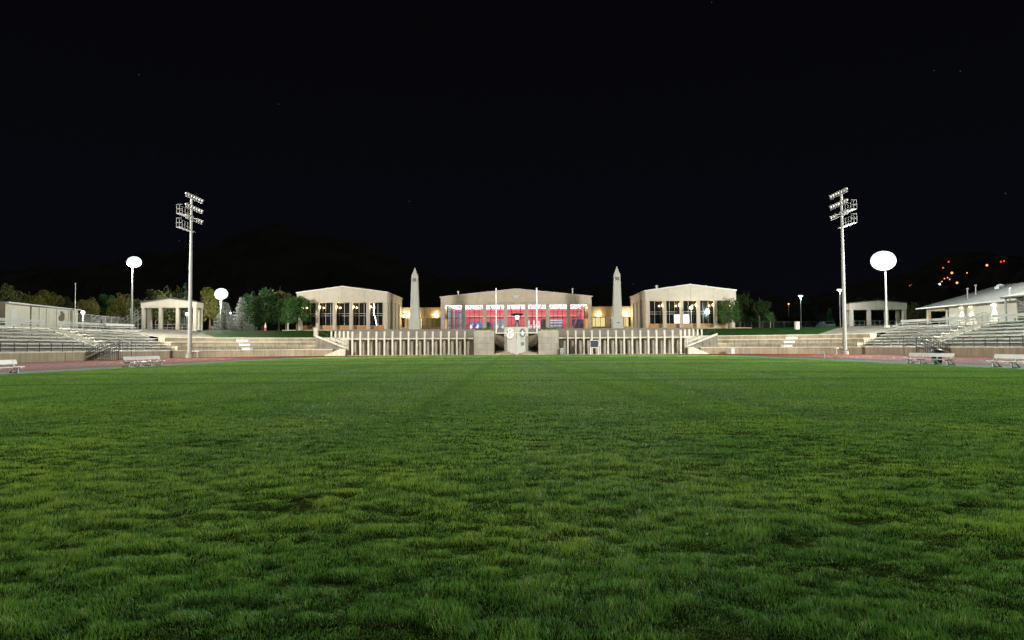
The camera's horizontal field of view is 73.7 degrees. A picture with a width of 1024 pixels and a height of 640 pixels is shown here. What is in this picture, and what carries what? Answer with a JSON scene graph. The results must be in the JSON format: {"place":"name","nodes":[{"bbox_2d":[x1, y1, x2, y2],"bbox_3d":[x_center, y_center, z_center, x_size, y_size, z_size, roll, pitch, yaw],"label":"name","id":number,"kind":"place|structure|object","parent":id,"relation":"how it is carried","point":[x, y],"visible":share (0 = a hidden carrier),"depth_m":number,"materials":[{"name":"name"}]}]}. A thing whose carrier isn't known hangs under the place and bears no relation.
{"place":"outdoors","nodes":[
{"label":"outdoors","id":0,"kind":"place"},
{"bbox_2d":[101,328,212,336],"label":"terrace walkway","id":1,"kind":"structure","parent":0,"point":[165,333],"depth_m":95.24,"materials":[{"name":"beige concrete"}]},
{"bbox_2d":[0,283,25,302],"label":"round tree","id":2,"kind":"object","parent":1,"relation":"on","point":[5,295],"visible":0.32,"depth_m":105.41,"materials":[{"name":"green plant"}]},
{"bbox_2d":[74,297,100,328],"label":"autumn tree","id":3,"kind":"object","parent":1,"relation":"on","point":[91,307],"visible":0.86,"depth_m":112.00,"materials":[{"name":"green plant"}]},
{"bbox_2d":[95,294,116,327],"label":"round tree","id":4,"kind":"object","parent":1,"relation":"on","point":[103,300],"visible":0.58,"depth_m":118.15,"materials":[{"name":"green plant"}]},
{"bbox_2d":[106,292,136,323],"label":"autumn tree","id":5,"kind":"object","parent":1,"relation":"on","point":[126,311],"visible":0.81,"depth_m":113.97,"materials":[{"name":"green plant"}]},
{"bbox_2d":[117,309,141,328],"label":"stair tower","id":6,"kind":"structure","parent":1,"relation":"on","point":[131,320],"depth_m":97.02,"materials":[{"name":"metal"}]},
{"bbox_2d":[126,256,141,328],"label":"floodlight","id":7,"kind":"object","parent":1,"relation":"on","point":[133,262],"visible":0.93,"depth_m":98.40,"materials":[{"name":"metal"}]},
{"bbox_2d":[140,298,204,330],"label":"pavilion","id":8,"kind":"structure","parent":1,"relation":"on","point":[161,304],"depth_m":101.50,"materials":[{"name":"beige paint"}]},
{"bbox_2d":[192,330,338,337],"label":"lawn","id":9,"kind":"structure","parent":0,"point":[255,334],"depth_m":103.39,"materials":[{"name":"green plant"}]},
{"bbox_2d":[127,299,146,325],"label":"round tree","id":10,"kind":"object","parent":9,"relation":"on","point":[137,304],"visible":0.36,"depth_m":121.62,"materials":[{"name":"green plant"}]},
{"bbox_2d":[214,288,227,320],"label":"floodlight","id":11,"kind":"object","parent":9,"relation":"on","point":[220,293],"visible":0.91,"depth_m":132.98,"materials":[{"name":"metal"}]},
{"bbox_2d":[209,302,239,329],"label":"spruce","id":12,"kind":"object","parent":9,"relation":"on","point":[220,316],"visible":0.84,"depth_m":124.14,"materials":[{"name":"plant"}]},
{"bbox_2d":[229,297,256,330],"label":"spruce","id":13,"kind":"object","parent":9,"relation":"on","point":[237,318],"visible":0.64,"depth_m":126.08,"materials":[{"name":"plant"}]},
{"bbox_2d":[244,291,261,330],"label":"conifer","id":14,"kind":"object","parent":9,"relation":"on","point":[257,326],"visible":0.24,"depth_m":130.26,"materials":[{"name":"green plant"}]},
{"bbox_2d":[240,287,280,330],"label":"round tree","id":15,"kind":"object","parent":9,"relation":"on","point":[256,310],"visible":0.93,"depth_m":121.11,"materials":[{"name":"green plant"}]},
{"bbox_2d":[268,289,292,330],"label":"round tree","id":16,"kind":"object","parent":9,"relation":"on","point":[282,295],"visible":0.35,"depth_m":124.21,"materials":[{"name":"green plant"}]},
{"bbox_2d":[272,298,297,329],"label":"round tree","id":17,"kind":"object","parent":9,"relation":"on","point":[279,305],"visible":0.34,"depth_m":118.50,"materials":[{"name":"green plant"}]},
{"bbox_2d":[279,307,297,330],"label":"round tree","id":18,"kind":"object","parent":9,"relation":"on","point":[287,311],"visible":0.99,"depth_m":108.01,"materials":[{"name":"green plant"}]},
{"bbox_2d":[280,296,312,330],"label":"round tree","id":19,"kind":"object","parent":9,"relation":"on","point":[301,302],"visible":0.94,"depth_m":109.92,"materials":[{"name":"green plant"}]},
{"bbox_2d":[282,286,402,330],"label":"building","id":20,"kind":"structure","parent":9,"relation":"on","point":[339,308],"depth_m":113.20,"materials":[{"name":"paint"}]},
{"bbox_2d":[303,303,315,325],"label":"window","id":21,"kind":"structure","parent":20,"relation":"in","point":[312,311],"depth_m":113.73,"materials":[{"name":"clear glass"}]},
{"bbox_2d":[320,303,332,325],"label":"window","id":22,"kind":"structure","parent":20,"relation":"in","point":[326,310],"depth_m":113.73,"materials":[{"name":"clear glass"}]},
{"bbox_2d":[337,303,348,324],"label":"window","id":23,"kind":"structure","parent":20,"relation":"in","point":[343,308],"depth_m":113.70,"materials":[{"name":"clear glass"}]},
{"bbox_2d":[353,303,365,324],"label":"window","id":24,"kind":"structure","parent":20,"relation":"in","point":[359,310],"depth_m":113.70,"materials":[{"name":"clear glass"}]},
{"bbox_2d":[370,303,382,324],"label":"window","id":25,"kind":"structure","parent":20,"relation":"in","point":[378,310],"depth_m":113.68,"materials":[{"name":"clear glass"}]},
{"bbox_2d":[0,355,1023,639],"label":"playing field","id":26,"kind":"structure","parent":0,"point":[870,567],"depth_m":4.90,"materials":[{"name":"green plant"}]},
{"bbox_2d":[495,288,536,354],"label":"goal post","id":27,"kind":"object","parent":26,"relation":"on","point":[517,333],"visible":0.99,"depth_m":91.85,"materials":[{"name":"metal"}]},
{"bbox_2d":[0,222,1023,340],"bbox_3d":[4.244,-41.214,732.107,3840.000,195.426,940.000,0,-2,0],"label":"hills","id":28,"kind":"structure","parent":0,"point":[275,256],"depth_m":577.60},
{"bbox_2d":[0,354,1023,372],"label":"running track","id":29,"kind":"structure","parent":0,"point":[43,366],"depth_m":61.06,"materials":[{"name":"rubber"}]},
{"bbox_2d":[0,326,172,351],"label":"stand base","id":30,"kind":"object","parent":29,"relation":"on","point":[58,349],"visible":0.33,"depth_m":73.45,"materials":[{"name":"concrete"}]},
{"bbox_2d":[0,318,104,351],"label":"bleachers","id":31,"kind":"object","parent":30,"relation":"on","point":[30,327],"visible":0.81,"depth_m":69.66,"materials":[{"name":"metal"}]},
{"bbox_2d":[49,327,115,350],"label":"aisle stair","id":32,"kind":"object","parent":30,"relation":"on","point":[75,335],"visible":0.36,"depth_m":76.53,"materials":[{"name":"concrete"}]},
{"bbox_2d":[57,321,170,350],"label":"bleachers","id":33,"kind":"object","parent":30,"relation":"on","point":[84,323],"visible":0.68,"depth_m":83.07,"materials":[{"name":"metal"}]},
{"bbox_2d":[86,340,131,360],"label":"track stair","id":34,"kind":"object","parent":29,"relation":"on","point":[106,351],"visible":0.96,"depth_m":72.16,"materials":[{"name":"metal"}]},
{"bbox_2d":[0,349,332,362],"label":"retaining wall","id":35,"kind":"structure","parent":29,"relation":"on","point":[24,357],"depth_m":83.31,"materials":[{"name":"concrete"}]},
{"bbox_2d":[0,342,306,351],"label":"railing","id":36,"kind":"object","parent":35,"relation":"on","point":[83,346],"visible":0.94,"depth_m":78.76,"materials":[{"name":"metal"}]},
{"bbox_2d":[176,192,203,357],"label":"floodlight mast","id":37,"kind":"object","parent":29,"relation":"on","point":[192,208],"visible":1,"depth_m":85.55,"materials":[{"name":"metal"}]},
{"bbox_2d":[158,337,334,349],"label":"concrete terrace","id":38,"kind":"structure","parent":29,"relation":"on","point":[212,343],"depth_m":95.01,"materials":[{"name":"beige concrete"}]},
{"bbox_2d":[316,331,348,355],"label":"corner stair","id":39,"kind":"object","parent":29,"relation":"on","point":[338,346],"visible":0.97,"depth_m":98.45,"materials":[{"name":"concrete"}]},
{"bbox_2d":[346,331,473,355],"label":"pillared wall","id":40,"kind":"structure","parent":29,"relation":"on","point":[384,346],"depth_m":98.50,"materials":[{"name":"concrete"}]},
{"bbox_2d":[474,331,494,354],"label":"concrete block","id":41,"kind":"structure","parent":29,"relation":"on","point":[484,342],"depth_m":96.88,"materials":[{"name":"beige concrete"}]},
{"bbox_2d":[0,355,1023,374],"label":"green border","id":42,"kind":"object","parent":29,"relation":"on","point":[83,369],"visible":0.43,"depth_m":46.42,"materials":[{"name":"rubber"}]},
{"bbox_2d":[0,360,24,372],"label":"team bench","id":43,"kind":"object","parent":42,"relation":"on","point":[4,362],"visible":1,"depth_m":34.49,"materials":[{"name":"metal"}]},
{"bbox_2d":[122,356,164,366],"bbox_3d":[-25.044,2.808,46.485,0.629,0.678,4.600,0,-2,0],"label":"team bench","id":44,"kind":"object","parent":42,"relation":"on","point":[136,358],"visible":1,"depth_m":46.11,"materials":[{"name":"metal"}]},
{"bbox_2d":[903,353,955,364],"bbox_3d":[25.613,2.370,41.979,0.629,0.678,4.600,0,-2,0],"label":"team bench","id":45,"kind":"object","parent":42,"relation":"on","point":[937,355],"visible":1,"depth_m":41.57,"materials":[{"name":"metal"}]},
{"bbox_2d":[931,349,942,363],"bbox_3d":[26.372,2.264,42.379,0.630,0.942,0.640,0,-2,0],"label":"litter bin","id":46,"kind":"object","parent":42,"relation":"on","point":[936,351],"visible":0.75,"depth_m":42.18,"materials":[{"name":"metal"}]},
{"bbox_2d":[989,354,1023,367],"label":"team bench","id":47,"kind":"object","parent":42,"relation":"on","point":[1011,356],"visible":1,"depth_m":35.12,"materials":[{"name":"metal"}]},
{"bbox_2d":[490,350,541,354],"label":"apron steps","id":48,"kind":"structure","parent":29,"relation":"on","point":[532,352],"depth_m":96.62,"materials":[{"name":"concrete"}]},
{"bbox_2d":[504,326,528,353],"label":"monument","id":49,"kind":"object","parent":29,"relation":"on","point":[510,343],"visible":0.95,"depth_m":96.68,"materials":[{"name":"white stone"}]},
{"bbox_2d":[538,331,558,354],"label":"concrete block","id":50,"kind":"structure","parent":29,"relation":"on","point":[548,342],"depth_m":96.82,"materials":[{"name":"beige concrete"}]},
{"bbox_2d":[590,340,598,354],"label":"notice board","id":51,"kind":"object","parent":29,"relation":"on","point":[594,343],"visible":1,"depth_m":95.91,"materials":[{"name":"white paint"}]},
{"bbox_2d":[559,330,686,354],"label":"pillared wall","id":52,"kind":"structure","parent":29,"relation":"on","point":[575,345],"depth_m":98.30,"materials":[{"name":"concrete"}]},
{"bbox_2d":[683,329,717,353],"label":"corner stair","id":53,"kind":"object","parent":29,"relation":"on","point":[694,344],"visible":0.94,"depth_m":98.12,"materials":[{"name":"concrete"}]},
{"bbox_2d":[698,333,876,346],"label":"concrete terrace","id":54,"kind":"structure","parent":29,"relation":"on","point":[729,340],"depth_m":94.91,"materials":[{"name":"beige concrete"}]},
{"bbox_2d":[829,188,856,354],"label":"floodlight mast","id":55,"kind":"object","parent":29,"relation":"on","point":[841,203],"visible":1,"depth_m":85.09,"materials":[{"name":"metal"}]},
{"bbox_2d":[700,347,1023,356],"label":"retaining wall","id":56,"kind":"structure","parent":29,"relation":"on","point":[976,351],"depth_m":84.14,"materials":[{"name":"concrete"}]},
{"bbox_2d":[734,337,1023,346],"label":"railing","id":57,"kind":"object","parent":56,"relation":"on","point":[907,342],"visible":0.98,"depth_m":77.26,"materials":[{"name":"metal"}]},
{"bbox_2d":[903,335,949,352],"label":"track stair","id":58,"kind":"object","parent":29,"relation":"on","point":[929,348],"visible":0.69,"depth_m":71.44,"materials":[{"name":"metal"}]},
{"bbox_2d":[864,322,1023,346],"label":"stand base","id":59,"kind":"object","parent":29,"relation":"on","point":[974,337],"visible":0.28,"depth_m":74.51,"materials":[{"name":"concrete"}]},
{"bbox_2d":[858,316,978,346],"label":"bleachers","id":60,"kind":"object","parent":59,"relation":"on","point":[942,319],"visible":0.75,"depth_m":82.89,"materials":[{"name":"metal"}]},
{"bbox_2d":[917,312,986,344],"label":"aisle stair","id":61,"kind":"object","parent":59,"relation":"on","point":[962,330],"visible":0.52,"depth_m":76.24,"materials":[{"name":"concrete"}]},
{"bbox_2d":[925,313,1023,346],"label":"bleachers","id":62,"kind":"object","parent":59,"relation":"on","point":[1007,315],"visible":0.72,"depth_m":69.91,"materials":[{"name":"metal"}]},
{"bbox_2d":[0,0,1023,296],"label":"sky","id":63,"kind":"structure","parent":0,"point":[665,143],"materials":[{"name":"black"}]},
{"bbox_2d":[332,334,700,337],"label":"plaza step","id":64,"kind":"object","parent":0,"point":[658,335],"visible":0.21,"depth_m":100.84,"materials":[{"name":"grey concrete"}]},
{"bbox_2d":[334,332,698,335],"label":"plaza step","id":65,"kind":"object","parent":64,"relation":"on","point":[610,333],"visible":0.14,"depth_m":102.89,"materials":[{"name":"grey concrete"}]},
{"bbox_2d":[338,330,694,333],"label":"plaza step","id":66,"kind":"object","parent":65,"relation":"on","point":[579,331],"visible":0.1,"depth_m":104.92,"materials":[{"name":"grey concrete"}]},
{"bbox_2d":[341,328,691,331],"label":"plaza step","id":67,"kind":"object","parent":66,"relation":"on","point":[565,329],"visible":0.14,"depth_m":106.90,"materials":[{"name":"grey concrete"}]},
{"bbox_2d":[495,332,537,350],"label":"doorway","id":68,"kind":"structure","parent":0,"point":[532,342],"depth_m":102.93,"materials":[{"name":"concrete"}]},
{"bbox_2d":[694,326,841,335],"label":"lawn","id":69,"kind":"structure","parent":0,"point":[771,331],"depth_m":103.23,"materials":[{"name":"green plant"}]},
{"bbox_2d":[629,284,750,328],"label":"building","id":70,"kind":"structure","parent":69,"relation":"on","point":[659,308],"depth_m":112.59,"materials":[{"name":"paint"}]},
{"bbox_2d":[650,301,662,323],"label":"window","id":71,"kind":"structure","parent":70,"relation":"in","point":[656,311],"depth_m":113.40,"materials":[{"name":"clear glass"}]},
{"bbox_2d":[666,301,679,323],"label":"window","id":72,"kind":"structure","parent":70,"relation":"in","point":[672,308],"depth_m":113.37,"materials":[{"name":"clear glass"}]},
{"bbox_2d":[683,301,695,323],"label":"window","id":73,"kind":"structure","parent":70,"relation":"in","point":[686,304],"depth_m":113.37,"materials":[{"name":"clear glass"}]},
{"bbox_2d":[700,301,712,322],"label":"window","id":74,"kind":"structure","parent":70,"relation":"in","point":[706,308],"depth_m":113.34,"materials":[{"name":"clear glass"}]},
{"bbox_2d":[716,297,740,328],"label":"round tree","id":75,"kind":"object","parent":69,"relation":"on","point":[729,314],"visible":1,"depth_m":109.92,"materials":[{"name":"green plant"}]},
{"bbox_2d":[735,294,748,326],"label":"round tree","id":76,"kind":"object","parent":69,"relation":"on","point":[743,313],"visible":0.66,"depth_m":124.22,"materials":[{"name":"green plant"}]},
{"bbox_2d":[750,297,772,327],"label":"round tree","id":77,"kind":"object","parent":69,"relation":"on","point":[762,309],"visible":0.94,"depth_m":120.54,"materials":[{"name":"green plant"}]},
{"bbox_2d":[765,312,775,327],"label":"round tree","id":78,"kind":"object","parent":69,"relation":"on","point":[769,316],"visible":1,"depth_m":113.68,"materials":[{"name":"green plant"}]},
{"bbox_2d":[738,321,816,327],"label":"hedge","id":79,"kind":"object","parent":69,"relation":"on","point":[751,324],"visible":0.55,"depth_m":124.75,"materials":[{"name":"plant"}]},
{"bbox_2d":[817,322,834,326],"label":"parked car","id":80,"kind":"object","parent":69,"relation":"on","point":[826,324],"visible":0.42,"depth_m":124.15,"materials":[{"name":"paint"}]},
{"bbox_2d":[820,324,935,333],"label":"terrace walkway","id":81,"kind":"structure","parent":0,"point":[864,329],"depth_m":94.57,"materials":[{"name":"concrete"}]},
{"bbox_2d":[846,300,907,325],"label":"pavilion","id":82,"kind":"structure","parent":81,"relation":"on","point":[869,306],"depth_m":102.81,"materials":[{"name":"beige paint"}]},
{"bbox_2d":[870,251,896,327],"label":"floodlight","id":83,"kind":"object","parent":81,"relation":"on","point":[883,260],"visible":1,"depth_m":92.64,"materials":[{"name":"metal"}]},
{"bbox_2d":[906,302,925,323],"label":"round tree","id":84,"kind":"object","parent":81,"relation":"on","point":[913,315],"visible":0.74,"depth_m":117.55,"materials":[{"name":"green plant"}]},
{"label":"outer ground","id":85,"kind":"structure","parent":0,"visible":0},
{"bbox_2d":[19,293,47,305],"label":"autumn tree","id":86,"kind":"object","parent":85,"relation":"on","point":[30,299],"visible":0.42,"depth_m":112.25,"materials":[{"name":"green plant"}]},
{"bbox_2d":[36,290,64,306],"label":"autumn tree","id":87,"kind":"object","parent":85,"relation":"on","point":[49,297],"visible":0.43,"depth_m":118.49,"materials":[{"name":"green plant"}]},
{"bbox_2d":[58,295,73,308],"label":"round tree","id":88,"kind":"object","parent":85,"relation":"on","point":[67,305],"visible":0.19,"depth_m":125.27,"materials":[{"name":"green plant"}]},
{"bbox_2d":[145,289,167,328],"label":"round tree","id":89,"kind":"object","parent":85,"relation":"on","point":[159,294],"visible":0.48,"depth_m":128.25,"materials":[{"name":"green plant"}]},
{"bbox_2d":[163,285,181,329],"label":"round tree","id":90,"kind":"object","parent":85,"relation":"on","point":[169,317],"visible":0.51,"depth_m":134.21,"materials":[{"name":"green plant"}]},
{"bbox_2d":[175,283,192,329],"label":"conifer","id":91,"kind":"object","parent":85,"relation":"on","point":[184,310],"visible":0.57,"depth_m":134.44,"materials":[{"name":"green plant"}]},
{"bbox_2d":[200,287,223,329],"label":"autumn tree","id":92,"kind":"object","parent":85,"relation":"on","point":[209,297],"visible":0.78,"depth_m":139.98,"materials":[{"name":"green plant"}]},
{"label":"outer ground","id":93,"kind":"structure","parent":0,"visible":0},
{"bbox_2d":[774,315,796,327],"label":"round tree","id":94,"kind":"object","parent":93,"relation":"on","point":[785,319],"visible":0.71,"depth_m":149.11,"materials":[{"name":"green plant"}]},
{"bbox_2d":[792,297,818,326],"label":"conifer","id":95,"kind":"object","parent":93,"relation":"on","point":[806,304],"visible":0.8,"depth_m":139.49,"materials":[{"name":"green plant"}]},
{"bbox_2d":[835,291,855,326],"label":"conifer","id":96,"kind":"object","parent":93,"relation":"on","point":[838,321],"visible":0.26,"depth_m":141.76,"materials":[{"name":"green plant"}]},
{"bbox_2d":[853,296,883,325],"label":"round tree","id":97,"kind":"object","parent":93,"relation":"on","point":[862,315],"visible":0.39,"depth_m":138.73,"materials":[{"name":"green plant"}]},
{"bbox_2d":[876,298,909,324],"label":"round tree","id":98,"kind":"object","parent":93,"relation":"on","point":[892,312],"visible":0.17,"depth_m":144.52,"materials":[{"name":"green plant"}]},
{"bbox_2d":[922,300,945,323],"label":"round tree","id":99,"kind":"object","parent":93,"relation":"on","point":[935,314],"visible":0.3,"depth_m":138.99,"materials":[{"name":"green plant"}]},
{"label":"upper walkway","id":100,"kind":"structure","parent":0,"visible":0},
{"bbox_2d":[0,302,80,327],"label":"press box","id":101,"kind":"object","parent":100,"relation":"on","point":[51,316],"visible":0.74,"depth_m":79.63,"materials":[{"name":"beige paint"}]},
{"bbox_2d":[10,309,16,325],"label":"door","id":102,"kind":"structure","parent":101,"relation":"in","point":[13,311],"depth_m":76.11,"materials":[{"name":"metal"}]},
{"bbox_2d":[78,313,121,328],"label":"wire fence","id":103,"kind":"object","parent":100,"relation":"on","point":[105,319],"visible":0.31,"depth_m":95.99,"materials":[{"name":"metal"}]},
{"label":"plaza","id":104,"kind":"structure","parent":0,"visible":0},
{"bbox_2d":[409,268,420,328],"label":"obelisk","id":105,"kind":"object","parent":104,"relation":"on","point":[414,321],"visible":0.94,"depth_m":112.67,"materials":[{"name":"stone"}]},
{"bbox_2d":[401,307,440,328],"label":"link building","id":106,"kind":"structure","parent":104,"relation":"on","point":[430,317],"depth_m":126.27,"materials":[{"name":"beige paint"}]},
{"bbox_2d":[440,288,592,328],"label":"central hall","id":107,"kind":"structure","parent":104,"relation":"on","point":[478,309],"depth_m":123.49,"materials":[{"name":"beige paint"}]},
{"bbox_2d":[592,306,630,327],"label":"link building","id":108,"kind":"structure","parent":104,"relation":"on","point":[601,316],"depth_m":126.05,"materials":[{"name":"beige paint"}]},
{"bbox_2d":[611,266,622,327],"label":"obelisk","id":109,"kind":"object","parent":104,"relation":"on","point":[616,320],"visible":0.95,"depth_m":112.48,"materials":[{"name":"stone"}]},
{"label":"upper walkway","id":110,"kind":"structure","parent":0,"visible":0},
{"bbox_2d":[916,282,1023,324],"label":"clubhouse","id":111,"kind":"structure","parent":110,"relation":"on","point":[998,299],"depth_m":82.94,"materials":[{"name":"white paint"}]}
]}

